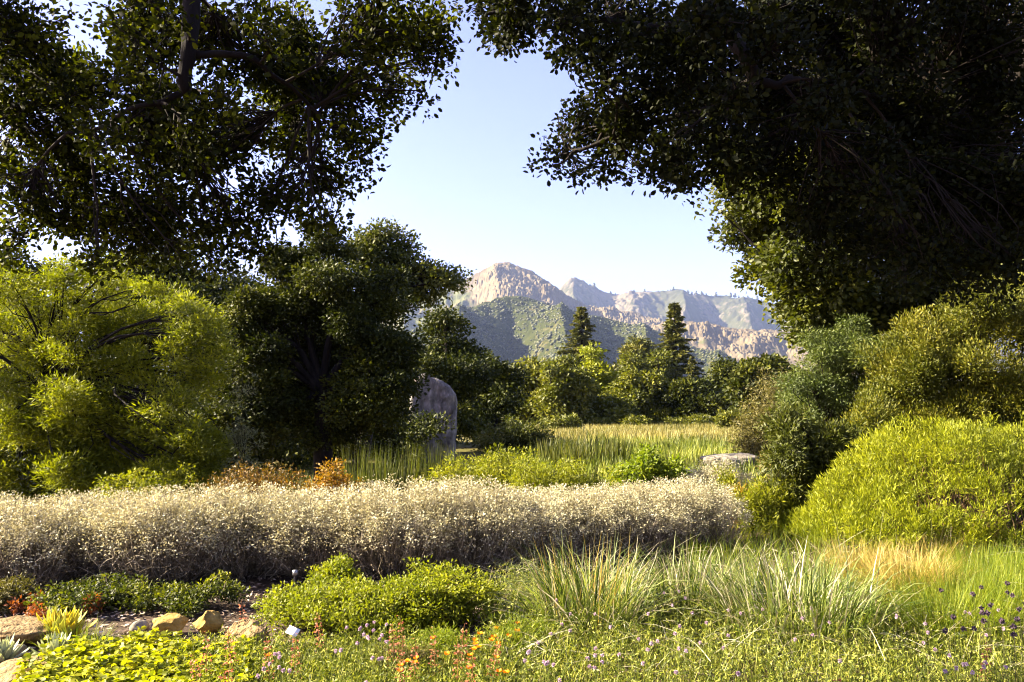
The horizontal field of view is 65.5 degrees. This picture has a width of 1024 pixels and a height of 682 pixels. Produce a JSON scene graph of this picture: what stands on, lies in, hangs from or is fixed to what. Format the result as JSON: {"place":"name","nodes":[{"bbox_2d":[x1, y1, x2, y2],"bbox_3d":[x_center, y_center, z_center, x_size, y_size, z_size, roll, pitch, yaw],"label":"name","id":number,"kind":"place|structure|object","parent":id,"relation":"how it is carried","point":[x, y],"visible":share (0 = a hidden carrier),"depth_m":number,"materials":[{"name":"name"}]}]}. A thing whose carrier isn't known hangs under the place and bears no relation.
{"place":"outdoors","nodes":[
{"label":"outdoors","id":0,"kind":"place"},
{"bbox_2d":[9,459,554,527],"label":"shade grass","id":1,"kind":"structure","parent":0,"point":[303,473],"depth_m":20.07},
{"bbox_2d":[0,0,1020,337],"label":"sky","id":2,"kind":"structure","parent":0,"point":[457,178],"materials":[{"name":"blue"}]},
{"bbox_2d":[0,417,1023,681],"bbox_3d":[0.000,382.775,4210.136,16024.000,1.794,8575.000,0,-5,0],"label":"ground","id":3,"kind":"structure","parent":0,"point":[218,605],"depth_m":6.54,"materials":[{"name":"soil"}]},
{"bbox_2d":[0,632,29,663],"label":"succulent","id":4,"kind":"object","parent":3,"relation":"on","point":[9,650],"visible":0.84,"depth_m":5.05,"materials":[{"name":"grey plant"}]},
{"bbox_2d":[0,570,41,615],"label":"grey green plant","id":5,"kind":"object","parent":3,"relation":"on","point":[12,588],"visible":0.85,"depth_m":6.47,"materials":[{"name":"beige plant"}]},
{"bbox_2d":[0,655,46,681],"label":"sandstone rock","id":6,"kind":"object","parent":3,"relation":"on","point":[8,668],"visible":0.47,"depth_m":4.66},
{"bbox_2d":[0,615,64,643],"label":"sandstone rock","id":7,"kind":"object","parent":3,"relation":"on","point":[25,629],"visible":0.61,"depth_m":5.45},
{"bbox_2d":[0,242,82,396],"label":"oak tree","id":8,"kind":"object","parent":3,"relation":"on","point":[31,265],"visible":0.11,"depth_m":29.28,"materials":[{"name":"green plant"}]},
{"bbox_2d":[0,494,122,591],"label":"silver shrub","id":9,"kind":"object","parent":3,"relation":"on","point":[24,530],"visible":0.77,"depth_m":7.23,"materials":[{"name":"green plant"}]},
{"bbox_2d":[36,605,96,637],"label":"succulent","id":10,"kind":"object","parent":3,"relation":"on","point":[56,619],"visible":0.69,"depth_m":5.59,"materials":[{"name":"yellow plant"}]},
{"bbox_2d":[20,618,128,655],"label":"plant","id":11,"kind":"object","parent":3,"relation":"on","point":[87,629],"visible":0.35,"depth_m":5.23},
{"bbox_2d":[1,486,166,579],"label":"silver shrub","id":12,"kind":"object","parent":3,"relation":"on","point":[91,500],"visible":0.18,"depth_m":7.72,"materials":[{"name":"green plant"}]},
{"bbox_2d":[23,570,168,614],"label":"creeper","id":13,"kind":"object","parent":3,"relation":"on","point":[117,592],"visible":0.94,"depth_m":6.40,"materials":[{"name":"green plant"}]},
{"bbox_2d":[89,467,152,503],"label":"yellow green shrub","id":14,"kind":"object","parent":3,"relation":"on","point":[108,489],"visible":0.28,"depth_m":10.89,"materials":[{"name":"green plant"}]},
{"bbox_2d":[0,252,249,504],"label":"feathery tree","id":15,"kind":"object","parent":3,"relation":"on","point":[76,429],"visible":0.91,"depth_m":12.47,"materials":[{"name":"green plant"}]},
{"bbox_2d":[12,625,258,681],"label":"leafy ground cover","id":16,"kind":"object","parent":3,"relation":"on","point":[144,659],"visible":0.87,"depth_m":4.76,"materials":[{"name":"green plant"}]},
{"bbox_2d":[73,235,232,396],"bbox_3d":[-13.370,0.009,30.159,6.415,8.925,5.165,0,-5,0],"label":"oak tree","id":17,"kind":"object","parent":3,"relation":"on","point":[169,274],"visible":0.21,"depth_m":29.65,"materials":[{"name":"green plant"}]},
{"bbox_2d":[129,461,204,501],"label":"yellow green shrub","id":18,"kind":"object","parent":3,"relation":"on","point":[171,479],"visible":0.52,"depth_m":11.47,"materials":[{"name":"green plant"}]},
{"bbox_2d":[66,482,268,584],"bbox_3d":[-3.366,1.895,7.782,1.863,1.040,1.858,3,-6,-32],"label":"silver shrub","id":19,"kind":"object","parent":3,"relation":"on","point":[154,564],"visible":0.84,"depth_m":7.39,"materials":[{"name":"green plant"}]},
{"bbox_2d":[152,613,188,634],"bbox_3d":[-2.486,2.065,5.791,0.251,0.156,0.154,1,-5,-16],"label":"sandstone block","id":20,"kind":"object","parent":3,"relation":"on","point":[173,622],"depth_m":5.75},
{"bbox_2d":[129,576,250,617],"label":"creeper","id":21,"kind":"object","parent":3,"relation":"on","point":[186,600],"visible":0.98,"depth_m":6.42,"materials":[{"name":"green plant"}]},
{"bbox_2d":[192,610,223,635],"bbox_3d":[-2.204,2.062,5.789,0.195,0.201,0.151,5,-7,-43],"label":"sandstone rock","id":22,"kind":"object","parent":3,"relation":"on","point":[212,621],"visible":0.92,"depth_m":5.76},
{"bbox_2d":[163,249,273,381],"bbox_3d":[-10.953,0.271,31.389,5.132,8.507,5.233,0,-5,0],"label":"oak tree","id":23,"kind":"object","parent":3,"relation":"on","point":[234,280],"visible":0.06,"depth_m":30.59,"materials":[{"name":"green plant"}]},
{"bbox_2d":[0,0,463,289],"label":"oak tree","id":24,"kind":"object","parent":3,"relation":"on","point":[57,79],"visible":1,"depth_m":3.93,"materials":[{"name":"green plant"}]},
{"bbox_2d":[221,372,266,487],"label":"upright shrub","id":25,"kind":"object","parent":3,"relation":"on","point":[241,434],"visible":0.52,"depth_m":12.38,"materials":[{"name":"green plant"}]},
{"bbox_2d":[175,395,313,474],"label":"understory shrub","id":26,"kind":"object","parent":3,"relation":"on","point":[283,453],"visible":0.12,"depth_m":20.65,"materials":[{"name":"green plant"}]},
{"bbox_2d":[222,619,269,652],"bbox_3d":[-1.780,2.001,5.305,0.350,0.287,0.274,0,-5,0],"label":"sandstone rock","id":27,"kind":"object","parent":3,"relation":"on","point":[242,626],"visible":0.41,"depth_m":5.25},
{"bbox_2d":[159,480,333,583],"bbox_3d":[-2.656,1.990,8.047,1.784,1.150,1.796,2,-6,-21],"label":"silver shrub","id":28,"kind":"object","parent":3,"relation":"on","point":[237,504],"visible":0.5,"depth_m":7.68,"materials":[{"name":"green plant"}]},
{"bbox_2d":[189,455,316,500],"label":"monkeyflower shrub","id":29,"kind":"object","parent":3,"relation":"on","point":[251,478],"visible":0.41,"depth_m":10.71,"materials":[{"name":"orange plant"}]},
{"bbox_2d":[220,408,353,469],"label":"understory shrub","id":30,"kind":"object","parent":3,"relation":"on","point":[309,455],"visible":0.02,"depth_m":23.45,"materials":[{"name":"green plant"}]},
{"bbox_2d":[179,217,435,487],"bbox_3d":[-4.233,0.263,17.423,5.184,6.119,4.323,0,-5,0],"label":"oak tree","id":31,"kind":"object","parent":3,"relation":"on","point":[354,366],"visible":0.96,"depth_m":16.52,"materials":[{"name":"green plant"}]},
{"bbox_2d":[228,483,402,580],"bbox_3d":[-1.938,1.972,8.130,1.905,1.013,1.860,-2,-5,19],"label":"silver shrub","id":32,"kind":"object","parent":3,"relation":"on","point":[315,502],"visible":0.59,"depth_m":7.70,"materials":[{"name":"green plant"}]},
{"bbox_2d":[276,457,365,500],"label":"monkeyflower shrub","id":33,"kind":"object","parent":3,"relation":"on","point":[328,478],"visible":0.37,"depth_m":10.69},
{"bbox_2d":[303,552,365,590],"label":"green mound shrub","id":34,"kind":"object","parent":3,"relation":"on","point":[337,562],"visible":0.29,"depth_m":6.50,"materials":[{"name":"green plant"}]},
{"bbox_2d":[249,565,430,647],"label":"green mound shrub","id":35,"kind":"object","parent":3,"relation":"on","point":[337,604],"visible":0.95,"depth_m":5.61,"materials":[{"name":"green plant"}]},
{"bbox_2d":[167,622,519,681],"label":"feathery ground cover","id":36,"kind":"object","parent":3,"relation":"on","point":[318,666],"visible":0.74,"depth_m":4.76,"materials":[{"name":"plant"}]},
{"bbox_2d":[337,445,373,492],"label":"reed clump","id":37,"kind":"object","parent":3,"relation":"on","point":[347,465],"visible":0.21,"depth_m":11.38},
{"bbox_2d":[300,410,459,467],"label":"understory shrub","id":38,"kind":"object","parent":3,"relation":"on","point":[429,428],"visible":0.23,"depth_m":24.38,"materials":[{"name":"green plant"}]},
{"bbox_2d":[359,441,402,494],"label":"reed clump","id":39,"kind":"object","parent":3,"relation":"on","point":[384,474],"visible":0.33,"depth_m":11.25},
{"bbox_2d":[303,473,475,580],"bbox_3d":[-1.227,1.916,8.141,1.845,1.069,1.840,-3,-6,27],"label":"silver shrub","id":40,"kind":"object","parent":3,"relation":"on","point":[386,562],"visible":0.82,"depth_m":7.72,"materials":[{"name":"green plant"}]},
{"bbox_2d":[351,639,452,677],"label":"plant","id":41,"kind":"object","parent":3,"relation":"on","point":[407,655],"visible":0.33,"depth_m":4.79,"materials":[{"name":"green plant"}]},
{"bbox_2d":[384,443,428,500],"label":"reed clump","id":42,"kind":"object","parent":3,"relation":"on","point":[404,476],"visible":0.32,"depth_m":11.40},
{"bbox_2d":[342,217,476,472],"bbox_3d":[-2.840,0.160,21.841,3.725,7.133,2.327,0,-5,0],"label":"oak tree","id":43,"kind":"object","parent":3,"relation":"on","point":[439,280],"visible":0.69,"depth_m":21.73,"materials":[{"name":"green plant"}]},
{"bbox_2d":[356,555,505,637],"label":"green mound shrub","id":44,"kind":"object","parent":3,"relation":"on","point":[430,589],"visible":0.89,"depth_m":5.78,"materials":[{"name":"green plant"}]},
{"bbox_2d":[408,373,457,462],"bbox_3d":[-2.659,2.732,26.989,1.662,3.220,1.932,0,-5,0],"label":"boulder","id":45,"kind":"object","parent":3,"relation":"on","point":[440,396],"visible":0.49,"depth_m":26.15,"materials":[{"name":"stone"}]},
{"bbox_2d":[405,621,476,660],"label":"poppy foliage","id":46,"kind":"object","parent":3,"relation":"on","point":[447,638],"visible":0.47,"depth_m":5.08,"materials":[{"name":"green plant"}]},
{"bbox_2d":[401,301,500,442],"bbox_3d":[-3.064,1.572,34.130,5.252,6.517,4.990,0,-5,0],"label":"oak tree","id":47,"kind":"object","parent":3,"relation":"on","point":[454,362],"visible":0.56,"depth_m":33.39,"materials":[{"name":"green plant"}]},
{"bbox_2d":[412,451,512,499],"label":"yellow mound shrub","id":48,"kind":"object","parent":3,"relation":"on","point":[468,470],"visible":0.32,"depth_m":11.46,"materials":[{"name":"green plant"}]},
{"bbox_2d":[380,473,546,574],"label":"silver shrub","id":49,"kind":"object","parent":3,"relation":"on","point":[469,496],"visible":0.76,"depth_m":7.97,"materials":[{"name":"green plant"}]},
{"bbox_2d":[458,348,530,447],"bbox_3d":[-1.180,2.676,38.115,4.283,5.036,4.318,0,-5,0],"label":"oak tree","id":50,"kind":"object","parent":3,"relation":"on","point":[503,396],"visible":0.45,"depth_m":37.59,"materials":[{"name":"green plant"}]},
{"bbox_2d":[464,442,549,493],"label":"yellow mound shrub","id":51,"kind":"object","parent":3,"relation":"on","point":[495,455],"visible":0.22,"depth_m":12.52,"materials":[{"name":"green plant"}]},
{"bbox_2d":[457,610,557,661],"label":"poppy","id":52,"kind":"object","parent":3,"relation":"on","point":[513,634],"depth_m":5.19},
{"bbox_2d":[470,413,557,457],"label":"shrub","id":53,"kind":"object","parent":3,"relation":"on","point":[518,433],"visible":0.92,"depth_m":29.70,"materials":[{"name":"green plant"}]},
{"bbox_2d":[454,483,601,567],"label":"silver shrub","id":54,"kind":"object","parent":3,"relation":"on","point":[551,519],"visible":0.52,"depth_m":8.26,"materials":[{"name":"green plant"}]},
{"bbox_2d":[507,355,555,423],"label":"leafy tree","id":55,"kind":"object","parent":3,"relation":"on","point":[533,367],"visible":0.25,"depth_m":82.72,"materials":[{"name":"green plant"}]},
{"bbox_2d":[501,446,587,500],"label":"yellow mound shrub","id":56,"kind":"object","parent":3,"relation":"on","point":[537,481],"visible":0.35,"depth_m":11.02,"materials":[{"name":"green plant"}]},
{"bbox_2d":[541,411,584,429],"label":"meadow shrub","id":57,"kind":"object","parent":3,"relation":"on","point":[570,420],"visible":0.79,"depth_m":64.76,"materials":[{"name":"green plant"}]},
{"bbox_2d":[526,353,601,424],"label":"leafy tree","id":58,"kind":"object","parent":3,"relation":"on","point":[567,389],"visible":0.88,"depth_m":77.94,"materials":[{"name":"green plant"}]},
{"bbox_2d":[559,438,596,468],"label":"rush clump","id":59,"kind":"object","parent":3,"relation":"on","point":[576,454],"visible":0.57,"depth_m":22.65,"materials":[{"name":"green plant"}]},
{"bbox_2d":[465,526,704,656],"bbox_3d":[0.576,1.968,5.843,1.926,1.226,1.885,0,-5,0],"label":"rye grass clump","id":60,"kind":"object","parent":3,"relation":"on","point":[545,589],"visible":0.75,"depth_m":5.70,"materials":[{"name":"plant"}]},
{"bbox_2d":[554,306,615,368],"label":"conifer tree","id":61,"kind":"object","parent":3,"relation":"on","point":[578,335],"visible":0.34,"depth_m":125.09,"materials":[{"name":"plant"}]},
{"bbox_2d":[549,457,627,498],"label":"yellow mound shrub","id":62,"kind":"object","parent":3,"relation":"on","point":[583,480],"visible":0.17,"depth_m":11.52,"materials":[{"name":"green plant"}]},
{"bbox_2d":[522,482,658,562],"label":"silver shrub","id":63,"kind":"object","parent":3,"relation":"on","point":[604,514],"visible":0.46,"depth_m":8.66,"materials":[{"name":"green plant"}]},
{"bbox_2d":[571,341,620,394],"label":"leafy tree","id":64,"kind":"object","parent":3,"relation":"on","point":[604,375],"visible":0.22,"depth_m":91.33,"materials":[{"name":"green plant"}]},
{"bbox_2d":[581,391,641,424],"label":"bush","id":65,"kind":"object","parent":3,"relation":"on","point":[614,408],"visible":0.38,"depth_m":80.94,"materials":[{"name":"green plant"}]},
{"bbox_2d":[485,432,768,486],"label":"meadow edge grass","id":66,"kind":"structure","parent":3,"relation":"on","point":[702,446],"depth_m":25.78,"materials":[{"name":"plant"}]},
{"bbox_2d":[597,346,678,423],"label":"leafy tree","id":67,"kind":"object","parent":3,"relation":"on","point":[642,382],"visible":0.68,"depth_m":84.46,"materials":[{"name":"green plant"}]},
{"bbox_2d":[528,421,749,444],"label":"meadow grass","id":68,"kind":"structure","parent":3,"relation":"on","point":[643,428],"depth_m":51.16,"materials":[{"name":"plant"}]},
{"bbox_2d":[578,479,707,561],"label":"silver shrub","id":69,"kind":"object","parent":3,"relation":"on","point":[636,500],"visible":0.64,"depth_m":8.86,"materials":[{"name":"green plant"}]},
{"bbox_2d":[606,332,681,379],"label":"leafy tree","id":70,"kind":"object","parent":3,"relation":"on","point":[644,345],"visible":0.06,"depth_m":108.06,"materials":[{"name":"plant"}]},
{"bbox_2d":[599,443,692,491],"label":"green bush","id":71,"kind":"object","parent":3,"relation":"on","point":[647,464],"visible":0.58,"depth_m":11.74,"materials":[{"name":"green plant"}]},
{"bbox_2d":[651,302,706,379],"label":"conifer tree","id":72,"kind":"object","parent":3,"relation":"on","point":[674,341],"visible":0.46,"depth_m":111.81,"materials":[{"name":"plant"}]},
{"bbox_2d":[614,540,767,623],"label":"rye grass clump","id":73,"kind":"object","parent":3,"relation":"on","point":[680,578],"visible":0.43,"depth_m":6.30,"materials":[{"name":"plant"}]},
{"bbox_2d":[627,472,755,552],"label":"silver shrub","id":74,"kind":"object","parent":3,"relation":"on","point":[713,503],"visible":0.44,"depth_m":9.22,"materials":[{"name":"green plant"}]},
{"bbox_2d":[653,375,731,419],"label":"leafy tree","id":75,"kind":"object","parent":3,"relation":"on","point":[688,397],"visible":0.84,"depth_m":81.72,"materials":[{"name":"plant"}]},
{"bbox_2d":[683,456,755,491],"bbox_3d":[4.053,2.696,15.937,1.664,0.797,1.792,-5,-7,43],"label":"silver buckwheat","id":76,"kind":"object","parent":3,"relation":"on","point":[707,470],"visible":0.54,"depth_m":15.92,"materials":[{"name":"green plant"}]},
{"bbox_2d":[705,354,742,420],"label":"leafy tree","id":77,"kind":"object","parent":3,"relation":"on","point":[722,369],"visible":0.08,"depth_m":87.40,"materials":[{"name":"plant"}]},
{"bbox_2d":[709,460,741,515],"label":"flowering plant","id":78,"kind":"object","parent":3,"relation":"on","point":[728,478],"visible":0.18,"depth_m":12.06,"materials":[{"name":"yellow plant"}]},
{"bbox_2d":[700,452,758,469],"bbox_3d":[5.556,3.111,20.244,1.496,0.540,0.983,0,-5,0],"label":"flat boulder","id":79,"kind":"object","parent":3,"relation":"on","point":[732,456],"visible":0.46,"depth_m":20.03,"materials":[{"name":"grey stone"}]},
{"bbox_2d":[710,405,754,428],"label":"meadow shrub","id":80,"kind":"object","parent":3,"relation":"on","point":[723,418],"visible":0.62,"depth_m":62.97,"materials":[{"name":"green plant"}]},
{"bbox_2d":[450,529,1023,681],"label":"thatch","id":81,"kind":"object","parent":3,"relation":"on","point":[735,608],"visible":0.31,"depth_m":5.49,"materials":[{"name":"plant"}]},
{"bbox_2d":[451,0,1023,309],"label":"oak tree","id":82,"kind":"object","parent":3,"relation":"on","point":[928,121],"visible":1,"depth_m":3.85,"materials":[{"name":"green plant"}]},
{"bbox_2d":[460,558,1023,681],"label":"wispy ground cover","id":83,"kind":"object","parent":3,"relation":"on","point":[845,669],"visible":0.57,"depth_m":4.95,"materials":[{"name":"plant"}]},
{"bbox_2d":[729,479,783,539],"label":"flowering plant","id":84,"kind":"object","parent":3,"relation":"on","point":[754,505],"visible":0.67,"depth_m":10.17,"materials":[{"name":"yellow plant"}]},
{"bbox_2d":[722,364,791,462],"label":"tan shrub","id":85,"kind":"object","parent":3,"relation":"on","point":[755,443],"visible":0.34,"depth_m":22.06,"materials":[{"name":"green plant"}]},
{"bbox_2d":[721,352,796,416],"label":"leafy tree","id":86,"kind":"object","parent":3,"relation":"on","point":[735,389],"visible":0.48,"depth_m":68.22,"materials":[{"name":"plant"}]},
{"bbox_2d":[750,474,800,533],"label":"flowering plant","id":87,"kind":"object","parent":3,"relation":"on","point":[782,499],"visible":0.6,"depth_m":10.38,"materials":[{"name":"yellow plant"}]},
{"bbox_2d":[649,535,952,668],"bbox_3d":[2.000,1.949,5.793,2.156,1.095,2.115,-2,-6,22],"label":"rye grass clump","id":88,"kind":"object","parent":3,"relation":"on","point":[828,601],"visible":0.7,"depth_m":5.58,"materials":[{"name":"plant"}]},
{"bbox_2d":[757,312,890,474],"bbox_3d":[5.547,1.143,13.034,2.984,3.262,1.957,0,-5,0],"label":"blue green shrub","id":89,"kind":"object","parent":3,"relation":"on","point":[821,390],"visible":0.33,"depth_m":12.70,"materials":[{"name":"green plant"}]},
{"bbox_2d":[752,398,897,531],"bbox_3d":[4.288,1.730,10.858,1.965,1.928,1.273,0,-5,0],"label":"olive shrub","id":90,"kind":"object","parent":3,"relation":"on","point":[807,451],"visible":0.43,"depth_m":10.64,"materials":[{"name":"green plant"}]},
{"bbox_2d":[667,476,1023,606],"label":"garden grass","id":91,"kind":"structure","parent":3,"relation":"on","point":[758,536],"depth_m":8.58,"materials":[{"name":"plant"}]},
{"bbox_2d":[796,514,916,582],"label":"straw grass clump","id":92,"kind":"object","parent":3,"relation":"on","point":[843,553],"visible":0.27,"depth_m":7.68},
{"bbox_2d":[694,130,1023,398],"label":"oak tree","id":93,"kind":"object","parent":3,"relation":"on","point":[813,298],"visible":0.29,"depth_m":13.96,"materials":[{"name":"green plant"}]},
{"bbox_2d":[776,410,1023,563],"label":"broom shrub","id":94,"kind":"object","parent":3,"relation":"on","point":[932,460],"visible":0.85,"depth_m":9.13,"materials":[{"name":"green plant"}]},
{"bbox_2d":[836,534,975,601],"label":"straw grass clump","id":95,"kind":"object","parent":3,"relation":"on","point":[933,562],"visible":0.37,"depth_m":6.73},
{"bbox_2d":[883,512,978,571],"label":"straw grass clump","id":96,"kind":"object","parent":3,"relation":"on","point":[924,545],"visible":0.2,"depth_m":8.03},
{"bbox_2d":[840,272,1023,514],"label":"juniper shrub","id":97,"kind":"object","parent":3,"relation":"on","point":[917,368],"visible":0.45,"depth_m":11.54,"materials":[{"name":"green plant"}]},
{"bbox_2d":[850,569,1023,659],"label":"green grass clump","id":98,"kind":"object","parent":3,"relation":"on","point":[930,615],"visible":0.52,"depth_m":5.47,"materials":[{"name":"plant"}]},
{"bbox_2d":[872,553,1023,620],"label":"green grass clump","id":99,"kind":"object","parent":3,"relation":"on","point":[946,575],"visible":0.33,"depth_m":6.28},
{"bbox_2d":[914,534,1023,579],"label":"green grass clump","id":100,"kind":"object","parent":3,"relation":"on","point":[976,553],"visible":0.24,"depth_m":7.36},
{"bbox_2d":[925,548,1023,612],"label":"green grass clump","id":101,"kind":"object","parent":3,"relation":"on","point":[1005,572],"visible":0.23,"depth_m":6.67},
{"bbox_2d":[931,564,1023,645],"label":"green grass clump","id":102,"kind":"object","parent":3,"relation":"on","point":[1020,596],"visible":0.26,"depth_m":5.84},
{"bbox_2d":[378,262,664,330],"bbox_3d":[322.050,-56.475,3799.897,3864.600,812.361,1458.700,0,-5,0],"label":"rocky mountain","id":103,"kind":"structure","parent":0,"point":[499,280],"depth_m":4031.21,"materials":[{"name":"stone"}]},
{"bbox_2d":[409,296,737,378],"bbox_3d":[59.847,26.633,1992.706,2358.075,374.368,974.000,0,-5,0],"label":"chaparral hill","id":104,"kind":"structure","parent":0,"point":[526,338],"depth_m":2128.42,"materials":[{"name":"plant"}]},
{"bbox_2d":[410,297,738,379],"bbox_3d":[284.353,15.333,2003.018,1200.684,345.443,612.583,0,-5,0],"label":"chaparral scrub","id":105,"kind":"object","parent":104,"relation":"on","point":[538,343],"visible":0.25,"depth_m":2116.84,"materials":[{"name":"plant"}]},
{"bbox_2d":[163,277,1023,379],"bbox_3d":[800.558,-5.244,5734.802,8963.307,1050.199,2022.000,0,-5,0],"label":"ridge","id":106,"kind":"structure","parent":0,"point":[736,313],"depth_m":5987.21,"materials":[{"name":"stone"}]},
{"bbox_2d":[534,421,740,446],"bbox_3d":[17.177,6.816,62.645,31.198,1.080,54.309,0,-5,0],"label":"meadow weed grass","id":107,"kind":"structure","parent":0,"point":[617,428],"depth_m":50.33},
{"bbox_2d":[649,321,948,401],"bbox_3d":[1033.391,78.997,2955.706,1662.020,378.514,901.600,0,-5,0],"label":"rocky slope","id":108,"kind":"structure","parent":0,"point":[738,344],"depth_m":3057.67,"materials":[{"name":"stone"}]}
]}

